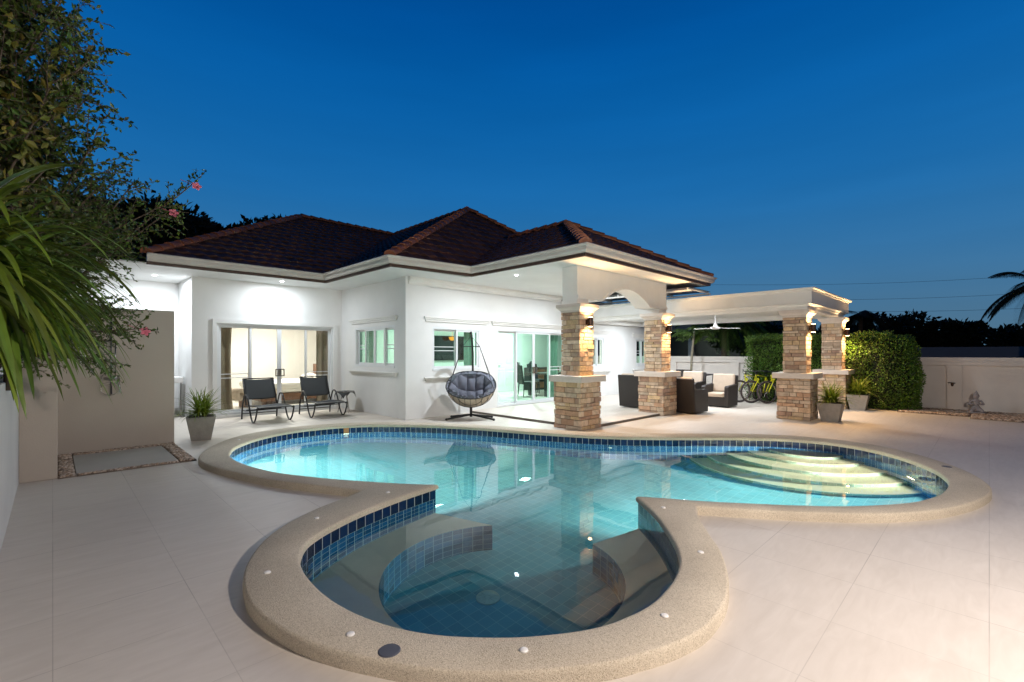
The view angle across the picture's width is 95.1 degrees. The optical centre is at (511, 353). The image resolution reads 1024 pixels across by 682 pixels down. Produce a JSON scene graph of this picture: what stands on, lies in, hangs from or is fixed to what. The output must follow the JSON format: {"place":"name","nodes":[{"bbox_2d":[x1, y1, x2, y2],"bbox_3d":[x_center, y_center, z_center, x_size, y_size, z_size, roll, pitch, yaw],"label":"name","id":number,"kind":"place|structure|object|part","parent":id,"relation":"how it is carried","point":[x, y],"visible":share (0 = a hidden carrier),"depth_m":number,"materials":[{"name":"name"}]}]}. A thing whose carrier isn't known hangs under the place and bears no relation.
{"place":"outdoors","nodes":[
{"label":"outdoors","id":0,"kind":"place"},
{"bbox_2d":[232,388,276,406],"bbox_3d":[-6.847,1.144,12.383,0.560,0.503,1.303,0,0,26],"label":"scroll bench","id":1,"kind":"object","parent":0,"point":[237,394],"visible":0.41,"depth_m":11.82,"materials":[{"name":"beige fabric"}]},
{"bbox_2d":[498,335,513,391],"bbox_3d":[-0.262,0.372,17.118,0.900,2.045,0.091,0,0,-44],"label":"interior door","id":2,"kind":"structure","parent":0,"point":[505,358],"depth_m":17.14,"materials":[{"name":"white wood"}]},
{"bbox_2d":[498,339,510,386],"bbox_3d":[-0.257,0.350,17.112,0.660,1.700,0.008,0,0,-44],"label":"door panel","id":3,"kind":"structure","parent":2,"relation":"in","point":[500,342],"depth_m":17.05,"materials":[{"name":"white paint"}]},
{"bbox_2d":[498,335,513,391],"bbox_3d":[-0.277,0.372,17.133,0.900,2.045,0.049,0,0,-44],"label":"door leaf","id":4,"kind":"structure","parent":2,"relation":"in","point":[501,388],"depth_m":17.21,"materials":[{"name":"white wood"}]},
{"bbox_2d":[0,397,1023,681],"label":"pool deck","id":5,"kind":"structure","parent":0,"point":[132,575],"depth_m":3.06,"materials":[{"name":"tile"}]},
{"bbox_2d":[0,374,18,551],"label":"planter wall","id":6,"kind":"structure","parent":5,"relation":"on","point":[9,448],"depth_m":3.92,"materials":[{"name":"paint"}]},
{"bbox_2d":[0,203,135,390],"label":"strap leaf plant","id":7,"kind":"object","parent":6,"relation":"in","point":[5,379],"visible":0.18,"depth_m":3.97,"materials":[{"name":"green plant"}]},
{"bbox_2d":[0,163,143,419],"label":"strap leaf plant","id":8,"kind":"object","parent":6,"relation":"in","point":[10,286],"visible":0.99,"depth_m":2.56,"materials":[{"name":"green plant"}]},
{"bbox_2d":[30,197,115,305],"bbox_3d":[-4.853,-0.618,4.506,1.656,1.837,1.661,0,0,-44],"label":"strap leaf plant","id":9,"kind":"object","parent":6,"relation":"in","point":[72,271],"visible":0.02,"depth_m":4.86,"materials":[{"name":"green plant"}]},
{"bbox_2d":[19,351,57,483],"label":"side wall","id":10,"kind":"structure","parent":5,"relation":"on","point":[38,444],"depth_m":5.32,"materials":[{"name":"paint"}]},
{"bbox_2d":[58,309,173,454],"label":"shower wall","id":11,"kind":"structure","parent":5,"relation":"on","point":[139,411],"depth_m":7.14,"materials":[{"name":"paint"}]},
{"bbox_2d":[100,313,121,395],"bbox_3d":[-5.859,-0.007,6.860,0.252,1.265,0.400,0,0,-44],"label":"outdoor shower","id":12,"kind":"object","parent":11,"relation":"attached to","point":[110,384],"visible":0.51,"depth_m":6.94,"materials":[{"name":"silver metal"}]},
{"bbox_2d":[73,446,177,473],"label":"shower slab","id":13,"kind":"structure","parent":5,"relation":"on","point":[83,463],"depth_m":6.36,"materials":[{"name":"concrete"}]},
{"bbox_2d":[58,442,196,478],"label":"pebble border","id":14,"kind":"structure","parent":5,"relation":"on","point":[66,467],"depth_m":6.23,"materials":[{"name":"gravel"}]},
{"bbox_2d":[174,376,182,416],"bbox_3d":[-7.833,0.990,10.562,0.610,0.920,0.550,0,0,-44],"label":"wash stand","id":15,"kind":"object","parent":5,"relation":"on","point":[178,379],"visible":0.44,"depth_m":10.57,"materials":[{"name":"white ceramic"}]},
{"bbox_2d":[174,386,234,440],"bbox_3d":[-5.292,0.988,7.925,1.104,0.924,0.960,0,0,32],"label":"potted plant","id":16,"kind":"object","parent":5,"relation":"on","point":[200,420],"visible":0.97,"depth_m":7.79,"materials":[{"name":"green plant"}]},
{"bbox_2d":[241,377,294,422],"bbox_3d":[-5.339,1.010,10.198,0.754,0.907,1.263,0,0,-44],"label":"sun lounger","id":17,"kind":"object","parent":5,"relation":"on","point":[262,388],"visible":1,"depth_m":10.45,"materials":[{"name":"black"}]},
{"bbox_2d":[299,376,347,417],"bbox_3d":[-4.468,1.010,11.024,0.754,0.907,1.263,0,0,-41],"label":"sun lounger","id":18,"kind":"object","parent":5,"relation":"on","point":[318,386],"visible":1,"depth_m":11.30,"materials":[{"name":"grey fabric"}]},
{"bbox_2d":[338,390,353,412],"bbox_3d":[-4.125,1.194,11.573,0.450,0.517,0.450,0,0,-44],"label":"side table","id":19,"kind":"object","parent":5,"relation":"on","point":[347,400],"visible":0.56,"depth_m":11.53,"materials":[{"name":"black metal"}]},
{"bbox_2d":[334,390,355,397],"bbox_3d":[-4.125,1.018,11.573,0.462,0.172,0.462,0,0,-44],"label":"towel","id":20,"kind":"object","parent":19,"relation":"on","point":[343,393],"visible":0.94,"depth_m":11.39,"materials":[{"name":"grey fabric"}]},
{"bbox_2d":[0,206,716,419],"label":"house","id":21,"kind":"structure","parent":5,"relation":"on","point":[405,295],"depth_m":11.04,"materials":[{"name":"white paint"}]},
{"bbox_2d":[221,328,232,409],"bbox_3d":[-6.656,0.165,10.841,0.360,2.430,0.070,0,0,-44],"label":"curtain","id":22,"kind":"object","parent":21,"relation":"hanging from","point":[226,387],"visible":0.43,"depth_m":10.88,"materials":[{"name":"fabric"}]},
{"bbox_2d":[212,319,337,418],"bbox_3d":[-5.661,0.340,11.404,2.830,2.220,0.210,0,0,-44],"label":"sliding door","id":23,"kind":"structure","parent":21,"relation":"in","point":[217,324],"depth_m":11.29,"materials":[{"name":"white metal"}]},
{"bbox_2d":[239,364,315,404],"bbox_3d":[-6.581,0.870,13.912,2.250,1.050,2.020,0,0,-44],"label":"bed","id":24,"kind":"object","parent":21,"relation":"on","point":[290,388],"visible":0.23,"depth_m":13.04,"materials":[{"name":"fabric"}]},
{"bbox_2d":[316,331,327,400],"bbox_3d":[-5.007,0.165,12.458,0.400,2.430,0.070,0,0,-44],"label":"curtain","id":25,"kind":"object","parent":21,"relation":"hanging from","point":[321,350],"visible":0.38,"depth_m":12.41,"materials":[{"name":"fabric"}]},
{"bbox_2d":[369,331,373,362],"bbox_3d":[-3.671,-0.250,12.025,0.070,1.600,0.410,0,0,-44],"label":"window pane","id":26,"kind":"structure","parent":21,"relation":"hanging from","point":[371,346],"depth_m":11.93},
{"bbox_2d":[348,315,397,376],"bbox_3d":[-3.329,-0.165,11.261,0.200,1.370,2.280,0,0,-44],"label":"window","id":27,"kind":"structure","parent":21,"relation":"in","point":[358,331],"depth_m":11.24,"materials":[{"name":"white metal"}]},
{"bbox_2d":[434,335,463,360],"bbox_3d":[-2.157,-0.170,15.265,1.600,0.800,0.064,0,0,-44],"label":"television","id":28,"kind":"object","parent":21,"relation":"attached to","point":[445,342],"visible":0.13,"depth_m":15.24,"materials":[{"name":"black"}]},
{"bbox_2d":[424,316,489,380],"bbox_3d":[-1.314,-0.100,11.192,1.940,1.460,0.200,0,0,-44],"label":"window","id":29,"kind":"structure","parent":21,"relation":"in","point":[427,318],"depth_m":11.20,"materials":[{"name":"white metal"}]},
{"bbox_2d":[464,332,472,365],"bbox_3d":[-1.103,-0.250,11.834,0.300,1.600,0.070,0,0,-44],"label":"curtain","id":30,"kind":"object","parent":21,"relation":"hanging from","point":[467,355],"visible":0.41,"depth_m":11.79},
{"bbox_2d":[490,321,562,406],"bbox_3d":[0.617,0.280,13.087,3.290,2.220,0.200,0,0,-44],"label":"sliding door","id":31,"kind":"structure","parent":21,"relation":"in","point":[501,323],"depth_m":12.95,"materials":[{"name":"white metal"}]},
{"bbox_2d":[517,362,536,396],"bbox_3d":[0.440,0.836,15.101,0.592,1.121,0.460,0,0,-24],"label":"dining chair","id":32,"kind":"object","parent":21,"relation":"on","point":[520,378],"visible":0.94,"depth_m":14.93,"materials":[{"name":"black fabric"}]},
{"bbox_2d":[527,361,543,393],"bbox_3d":[0.891,0.836,16.513,0.460,1.121,0.591,0,0,-44],"label":"dining chair","id":33,"kind":"object","parent":21,"relation":"on","point":[529,369],"visible":0.51,"depth_m":16.55,"materials":[{"name":"black fabric"}]},
{"bbox_2d":[526,371,560,396],"bbox_3d":[1.355,1.020,15.898,1.600,0.750,0.900,0,0,-44],"label":"dining table","id":34,"kind":"object","parent":21,"relation":"on","point":[545,379],"visible":0.47,"depth_m":15.40,"materials":[{"name":"black wood"}]},
{"bbox_2d":[550,335,557,396],"bbox_3d":[1.250,0.165,14.184,0.550,2.430,0.070,0,0,-44],"label":"curtain","id":35,"kind":"object","parent":21,"relation":"hanging from","point":[553,348],"visible":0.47,"depth_m":14.17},
{"bbox_2d":[591,330,610,373],"bbox_3d":[2.787,-0.035,15.223,1.260,1.410,0.190,0,0,-44],"label":"window","id":36,"kind":"structure","parent":21,"relation":"in","point":[596,339],"depth_m":15.25,"materials":[{"name":"white metal"}]},
{"bbox_2d":[632,334,645,371],"bbox_3d":[4.743,-0.015,17.141,1.340,1.370,0.190,0,0,-44],"label":"window","id":37,"kind":"structure","parent":21,"relation":"in","point":[640,363],"depth_m":17.09,"materials":[{"name":"white metal"}]},
{"bbox_2d":[445,332,495,420],"bbox_3d":[-0.908,0.483,10.425,1.123,1.935,1.009,0,0,-2],"label":"hanging egg chair","id":38,"kind":"object","parent":5,"relation":"on","point":[471,389],"visible":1,"depth_m":10.49,"materials":[{"name":"black"}]},
{"bbox_2d":[549,303,605,430],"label":"stone pillar","id":39,"kind":"structure","parent":5,"relation":"on","point":[577,392],"depth_m":8.99,"materials":[{"name":"stone"}]},
{"bbox_2d":[586,317,592,326],"bbox_3d":[1.488,-0.600,8.979,0.104,0.185,0.137,0,0,-44],"label":"wall lamp","id":40,"kind":"object","parent":39,"relation":"attached to","point":[589,321],"visible":1,"depth_m":8.93,"materials":[{"name":"brown metal"}]},
{"bbox_2d":[198,422,991,681],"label":"swimming pool","id":41,"kind":"structure","parent":5,"relation":"in","point":[289,605],"depth_m":3.00,"materials":[{"name":"stone"}]},
{"bbox_2d":[346,631,354,636],"bbox_3d":[-0.786,1.363,2.278,0.044,0.010,0.044,0,0,-44],"label":"coping marker","id":42,"kind":"object","parent":41,"relation":"on","point":[350,633],"visible":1,"depth_m":2.27,"materials":[{"name":"white plastic"}]},
{"bbox_2d":[378,643,400,657],"bbox_3d":[-0.565,1.367,2.155,0.104,0.004,0.104,0,0,-44],"label":"skimmer lid","id":43,"kind":"object","parent":41,"relation":"on","point":[389,650],"visible":1,"depth_m":2.15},
{"bbox_2d":[519,647,527,652],"bbox_3d":[0.054,1.363,2.156,0.044,0.010,0.044,0,0,-44],"label":"coping marker","id":44,"kind":"object","parent":41,"relation":"on","point":[523,649],"visible":1,"depth_m":2.15,"materials":[{"name":"white plastic"}]},
{"bbox_2d":[232,432,945,637],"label":"pool water","id":45,"kind":"structure","parent":41,"relation":"in","point":[498,537],"depth_m":4.47,"materials":[{"name":"liquid"}]},
{"bbox_2d":[660,613,668,617],"bbox_3d":[0.795,1.363,2.440,0.044,0.010,0.044,0,0,-44],"label":"coping marker","id":46,"kind":"object","parent":41,"relation":"on","point":[664,615],"visible":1,"depth_m":2.43,"materials":[{"name":"white plastic"}]},
{"bbox_2d":[634,312,680,415],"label":"stone pillar","id":47,"kind":"structure","parent":5,"relation":"on","point":[657,383],"depth_m":11.08,"materials":[{"name":"stone"}]},
{"bbox_2d":[665,325,671,332],"bbox_3d":[3.707,-0.580,11.072,0.104,0.185,0.137,0,0,-44],"label":"wall lamp","id":48,"kind":"object","parent":47,"relation":"attached to","point":[668,328],"visible":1,"depth_m":11.02,"materials":[{"name":"brown metal"}]},
{"bbox_2d":[675,377,707,412],"bbox_3d":[4.289,0.995,11.479,0.759,0.850,0.720,0,0,-42],"label":"wicker armchair","id":49,"kind":"object","parent":5,"relation":"on","point":[690,398],"visible":0.64,"depth_m":11.17,"materials":[{"name":"brown wicker"}]},
{"bbox_2d":[702,373,737,406],"bbox_3d":[5.724,0.995,12.871,0.759,0.850,0.720,0,0,-44],"label":"wicker armchair","id":50,"kind":"object","parent":5,"relation":"on","point":[722,389],"visible":0.9,"depth_m":12.75,"materials":[{"name":"beige fabric"}]},
{"bbox_2d":[738,370,759,401],"bbox_3d":[7.195,0.969,14.029,1.634,0.972,0.570,0,4,-36],"label":"bicycle","id":51,"kind":"object","parent":5,"relation":"on","point":[749,389],"visible":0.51,"depth_m":13.80,"materials":[{"name":"yellow metal"}]},
{"bbox_2d":[740,370,769,402],"bbox_3d":[7.456,0.966,13.884,1.634,0.972,0.570,0,0,-36],"label":"bicycle","id":52,"kind":"object","parent":5,"relation":"on","point":[763,390],"visible":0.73,"depth_m":13.63,"materials":[{"name":"yellow"}]},
{"bbox_2d":[757,370,781,403],"bbox_3d":[7.802,0.966,13.772,1.634,0.972,0.570,0,0,-42],"label":"bicycle","id":53,"kind":"object","parent":5,"relation":"on","point":[775,393],"visible":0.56,"depth_m":13.46,"materials":[{"name":"yellow"}]},
{"bbox_2d":[772,309,822,420],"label":"stone pillar","id":54,"kind":"structure","parent":5,"relation":"on","point":[796,382],"depth_m":10.25,"materials":[{"name":"stone"}]},
{"bbox_2d":[808,324,815,331],"bbox_3d":[6.570,-0.550,10.238,0.104,0.185,0.137,0,0,-44],"label":"wall lamp","id":55,"kind":"object","parent":54,"relation":"attached to","point":[812,327],"visible":1,"depth_m":10.19,"materials":[{"name":"brown metal"}]},
{"bbox_2d":[593,356,1023,413],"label":"boundary wall","id":56,"kind":"structure","parent":5,"relation":"on","point":[997,384],"depth_m":11.76,"materials":[{"name":"paint"}]},
{"bbox_2d":[909,366,954,407],"bbox_3d":[10.930,0.865,12.258,0.101,1.070,1.006,0,0,-39],"label":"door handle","id":57,"kind":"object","parent":56,"relation":"attached to","point":[933,394],"depth_m":12.18,"materials":[{"name":"paint"}]},
{"bbox_2d":[909,366,944,407],"bbox_3d":[10.867,0.865,12.334,0.030,1.070,0.810,0,0,-44],"label":"door leaf","id":58,"kind":"structure","parent":57,"relation":"in","point":[933,394],"depth_m":12.19,"materials":[{"name":"paint"}]},
{"bbox_2d":[812,317,854,408],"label":"stone pillar","id":59,"kind":"structure","parent":5,"relation":"on","point":[833,369],"depth_m":12.34,"materials":[{"name":"stone"}]},
{"bbox_2d":[593,287,851,326],"bbox_3d":[5.523,-1.175,13.448,3.860,0.450,6.325,0,0,-44],"label":"pergola","id":60,"kind":"object","parent":59,"relation":"on","point":[759,306],"visible":0.73,"depth_m":11.61,"materials":[{"name":"white paint"}]},
{"bbox_2d":[696,315,719,329],"bbox_3d":[5.460,-0.874,12.831,1.210,0.428,1.166,0,0,-44],"label":"ceiling fan","id":61,"kind":"object","parent":60,"relation":"hanging from","point":[715,326],"visible":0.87,"depth_m":12.78,"materials":[{"name":"white metal"}]},
{"bbox_2d":[843,329,849,335],"bbox_3d":[8.811,-0.550,12.324,0.104,0.185,0.137,0,0,-44],"label":"wall lamp","id":62,"kind":"object","parent":59,"relation":"attached to","point":[846,332],"visible":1,"depth_m":12.27,"materials":[{"name":"brown metal"}]},
{"bbox_2d":[742,329,926,409],"bbox_3d":[8.930,0.439,13.251,1.434,2.154,4.210,0,0,-44],"label":"hedge","id":63,"kind":"object","parent":5,"relation":"on","point":[883,362],"visible":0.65,"depth_m":12.20,"materials":[{"name":"green plant"}]},
{"bbox_2d":[812,379,857,421],"bbox_3d":[6.835,0.982,10.034,1.096,0.937,1.023,0,0,44],"label":"potted plant","id":64,"kind":"object","parent":5,"relation":"on","point":[831,408],"visible":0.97,"depth_m":9.95,"materials":[{"name":"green plant"}]},
{"bbox_2d":[842,377,877,410],"bbox_3d":[8.933,0.988,12.067,1.032,0.925,1.036,0,0,44],"label":"potted plant","id":65,"kind":"object","parent":5,"relation":"on","point":[861,396],"visible":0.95,"depth_m":11.94,"materials":[{"name":"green plant"}]},
{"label":"planter soil","id":66,"kind":"structure","parent":5,"relation":"on","visible":0},
{"bbox_2d":[0,4,40,345],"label":"hibiscus bush","id":67,"kind":"object","parent":66,"relation":"on","point":[5,19],"visible":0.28,"depth_m":3.35,"materials":[{"name":"green plant"}]},
{"bbox_2d":[0,0,93,260],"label":"broad leaf shrub","id":68,"kind":"object","parent":66,"relation":"on","point":[18,154],"visible":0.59,"depth_m":3.76,"materials":[{"name":"green plant"}]},
{"bbox_2d":[0,0,137,358],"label":"hibiscus bush","id":69,"kind":"object","parent":66,"relation":"on","point":[51,15],"visible":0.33,"depth_m":4.04,"materials":[{"name":"green plant"}]},
{"bbox_2d":[0,220,140,403],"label":"strap leaf plant","id":70,"kind":"object","parent":66,"relation":"on","point":[28,352],"visible":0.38,"depth_m":3.18,"materials":[{"name":"green plant"}]},
{"bbox_2d":[5,122,150,388],"bbox_3d":[-4.838,-0.971,4.801,1.820,2.704,1.852,0,0,-44],"label":"flowering shrub","id":71,"kind":"object","parent":66,"relation":"on","point":[87,184],"visible":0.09,"depth_m":4.92,"materials":[{"name":"green plant"}]},
{"bbox_2d":[0,297,143,368],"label":"trailing shrub","id":72,"kind":"object","parent":71,"relation":"hanging from","point":[116,334],"visible":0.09,"depth_m":5.46,"materials":[{"name":"green plant"}]},
{"bbox_2d":[0,164,206,383],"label":"flowering shrub","id":73,"kind":"object","parent":66,"relation":"on","point":[123,223],"visible":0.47,"depth_m":4.52,"materials":[{"name":"green plant"}]},
{"bbox_2d":[129,325,150,335],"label":"hibiscus flower","id":74,"kind":"object","parent":73,"relation":"attached to","point":[146,331],"visible":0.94,"depth_m":4.69,"materials":[{"name":"pink plant"}]},
{"bbox_2d":[160,207,177,216],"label":"hibiscus flower","id":75,"kind":"object","parent":73,"relation":"attached to","point":[173,211],"visible":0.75,"depth_m":4.59,"materials":[{"name":"pink plant"}]},
{"bbox_2d":[180,179,201,189],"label":"hibiscus flower","id":76,"kind":"object","parent":73,"relation":"attached to","point":[197,186],"visible":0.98,"depth_m":4.69,"materials":[{"name":"pink plant"}]},
{"bbox_2d":[14,0,1023,344],"label":"sky","id":77,"kind":"structure","parent":0,"point":[843,146],"materials":[{"name":"blue"}]},
{"bbox_2d":[524,367,558,389],"bbox_3d":[1.169,0.970,18.230,1.600,0.850,0.410,0,0,-44],"label":"chair","id":78,"kind":"object","parent":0,"point":[542,369],"visible":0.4,"depth_m":17.84,"materials":[{"name":"black wood"}]},
{"bbox_3d":[1.309,0.965,18.087,1.520,0.700,0.010,0,0,-44],"label":"door","id":79,"kind":"part","parent":78,"relation":"part of","materials":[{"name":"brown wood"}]},
{"bbox_2d":[472,394,658,423],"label":"patio floor","id":80,"kind":"structure","parent":0,"point":[612,410],"depth_m":11.26,"materials":[{"name":"tile"}]},
{"bbox_2d":[472,411,659,426],"bbox_3d":[1.365,1.427,11.393,3.335,0.045,3.625,0,0,-44],"label":"patio step edge","id":81,"kind":"object","parent":80,"relation":"on","point":[605,424],"visible":0.71,"depth_m":10.17,"materials":[{"name":"brown"}]},
{"bbox_2d":[618,373,639,406],"bbox_3d":[3.258,0.945,12.188,0.720,0.850,0.759,0,0,44],"label":"wicker armchair","id":82,"kind":"object","parent":80,"relation":"on","point":[628,383],"visible":0.57,"depth_m":11.99,"materials":[{"name":"brown wicker"}]},
{"bbox_2d":[676,369,690,376],"bbox_3d":[5.463,0.950,14.633,0.485,0.900,0.480,0,0,-44],"label":"table","id":83,"kind":"object","parent":80,"relation":"on","point":[682,370],"visible":0.18,"depth_m":14.50,"materials":[{"name":"grey wicker"}]},
{"bbox_2d":[682,371,706,388],"bbox_3d":[5.122,0.945,13.542,0.759,0.850,0.720,0,0,-44],"label":"wicker armchair","id":84,"kind":"object","parent":80,"relation":"on","point":[699,377],"visible":0.2,"depth_m":13.54,"materials":[{"name":"beige fabric"}]},
{"bbox_2d":[671,324,721,370],"bbox_3d":[6.302,0.234,16.157,1.520,2.435,1.506,0,0,-22],"label":"papaya tree","id":85,"kind":"object","parent":80,"relation":"on","point":[684,333],"visible":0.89,"depth_m":16.01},
{"bbox_2d":[591,321,783,355],"bbox_3d":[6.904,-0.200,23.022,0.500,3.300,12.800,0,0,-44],"label":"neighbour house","id":86,"kind":"structure","parent":0,"point":[681,348],"depth_m":21.46,"materials":[{"name":"paint"}]},
{"bbox_2d":[669,332,687,355],"bbox_3d":[7.658,-0.225,22.151,0.038,1.550,1.500,0,0,-44],"label":"window","id":87,"kind":"structure","parent":86,"relation":"in","point":[678,348],"depth_m":21.97,"materials":[{"name":"black"}]},
{"bbox_2d":[695,331,740,355],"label":"tree","id":88,"kind":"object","parent":86,"relation":"in","point":[701,348],"depth_m":20.99,"materials":[{"name":"black"}]},
{"bbox_2d":[845,310,889,335],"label":"palm tree","id":89,"kind":"object","parent":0,"point":[863,318],"visible":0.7,"depth_m":21.94,"materials":[{"name":"green plant"}]},
{"bbox_2d":[810,276,1010,284],"bbox_3d":[27.113,-4.913,25.196,33.107,1.687,0.013,0,0,21],"label":"power line","id":90,"kind":"object","parent":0,"point":[896,282],"visible":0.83,"depth_m":27.00,"materials":[{"name":"black"}]},
{"bbox_2d":[848,294,1004,299],"bbox_3d":[27.113,-3.944,25.196,33.107,1.625,0.013,0,0,21],"label":"power line","id":91,"kind":"object","parent":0,"point":[910,298],"visible":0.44,"depth_m":26.84,"materials":[{"name":"black"}]},
{"bbox_2d":[850,308,1021,311],"bbox_3d":[27.113,-3.063,25.196,33.107,1.388,0.013,0,0,21],"label":"power line","id":92,"kind":"object","parent":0,"point":[907,311],"visible":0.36,"depth_m":27.06,"materials":[{"name":"black"}]},
{"bbox_2d":[867,406,1023,422],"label":"gravel","id":93,"kind":"structure","parent":0,"point":[1003,416],"depth_m":10.99,"materials":[{"name":"gravel"}]},
{"bbox_2d":[966,391,985,412],"bbox_3d":[11.161,1.160,11.257,0.340,0.560,0.340,0,0,38],"label":"garden statue","id":94,"kind":"object","parent":93,"relation":"on","point":[976,407],"visible":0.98,"depth_m":11.22,"materials":[{"name":"grey stone"}]},
{"bbox_2d":[911,347,1023,357],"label":"roof","id":95,"kind":"structure","parent":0,"point":[996,352],"depth_m":25.64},
{"label":"ground","id":96,"kind":"structure","parent":0,"visible":0},
{"bbox_2d":[45,190,201,260],"bbox_3d":[-21.195,-3.876,26.041,6.230,10.666,7.224,0,0,12],"label":"background tree","id":97,"kind":"object","parent":96,"relation":"on","point":[148,205],"visible":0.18,"depth_m":25.26,"materials":[{"name":"green plant"}]},
{"bbox_2d":[113,200,237,254],"bbox_3d":[-20.158,-3.736,28.112,6.532,10.381,6.585,0,0,8],"label":"background tree","id":98,"kind":"object","parent":96,"relation":"on","point":[205,225],"visible":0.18,"depth_m":26.35,"materials":[{"name":"green plant"}]},
{"bbox_2d":[191,214,246,234],"bbox_3d":[-18.723,-3.634,30.178,5.194,10.184,6.490,0,0,-44],"label":"background tree","id":99,"kind":"object","parent":96,"relation":"on","point":[233,225],"depth_m":29.25,"materials":[{"name":"green plant"}]},
{"bbox_2d":[238,213,285,224],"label":"background tree","id":100,"kind":"object","parent":96,"relation":"on","point":[256,220],"depth_m":31.75,"materials":[{"name":"green plant"}]},
{"bbox_2d":[675,321,770,355],"bbox_3d":[7.548,-0.004,16.771,2.933,2.908,3.126,0,0,-44],"label":"palm tree","id":101,"kind":"object","parent":96,"relation":"on","point":[748,329],"visible":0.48,"depth_m":16.47,"materials":[{"name":"green plant"}]},
{"bbox_2d":[707,321,780,353],"bbox_3d":[9.567,-0.177,19.384,3.348,3.256,2.930,0,0,-44],"label":"background shrub","id":102,"kind":"object","parent":96,"relation":"on","point":[735,342],"visible":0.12,"depth_m":18.81,"materials":[{"name":"green plant"}]},
{"bbox_2d":[740,320,816,355],"bbox_3d":[10.021,-0.065,17.827,2.521,3.043,2.540,0,0,13],"label":"background shrub","id":103,"kind":"object","parent":96,"relation":"on","point":[767,326],"visible":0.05,"depth_m":17.94,"materials":[{"name":"green plant"}]},
{"bbox_2d":[814,325,857,334],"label":"background tree","id":104,"kind":"object","parent":96,"relation":"on","point":[820,330],"visible":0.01,"depth_m":28.11,"materials":[{"name":"green plant"}]},
{"bbox_2d":[846,323,869,333],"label":"background tree","id":105,"kind":"object","parent":96,"relation":"on","point":[853,328],"visible":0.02,"depth_m":34.71,"materials":[{"name":"green plant"}]},
{"bbox_2d":[864,308,940,349],"bbox_3d":[27.230,-0.883,33.166,4.852,4.673,4.750,0,0,-44],"label":"background tree","id":106,"kind":"object","parent":96,"relation":"on","point":[907,323],"visible":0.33,"depth_m":32.06,"materials":[{"name":"green plant"}]},
{"bbox_2d":[907,317,968,348],"bbox_3d":[29.026,-0.468,32.595,4.032,3.916,4.048,0,0,-36],"label":"background tree","id":107,"kind":"object","parent":96,"relation":"on","point":[932,333],"visible":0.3,"depth_m":31.31,"materials":[{"name":"green plant"}]},
{"bbox_2d":[926,318,999,346],"bbox_3d":[30.426,-0.451,32.039,5.006,3.835,3.898,0,0,-21],"label":"background tree","id":108,"kind":"object","parent":96,"relation":"on","point":[973,334],"visible":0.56,"depth_m":30.67,"materials":[{"name":"green plant"}]},
{"bbox_2d":[981,270,1023,326],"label":"palm tree","id":109,"kind":"object","parent":96,"relation":"on","point":[1010,296],"visible":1,"depth_m":18.46,"materials":[{"name":"green plant"}]},
{"bbox_2d":[989,323,1023,345],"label":"background tree","id":110,"kind":"object","parent":96,"relation":"on","point":[1013,334],"visible":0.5,"depth_m":31.23,"materials":[{"name":"green plant"}]}
]}

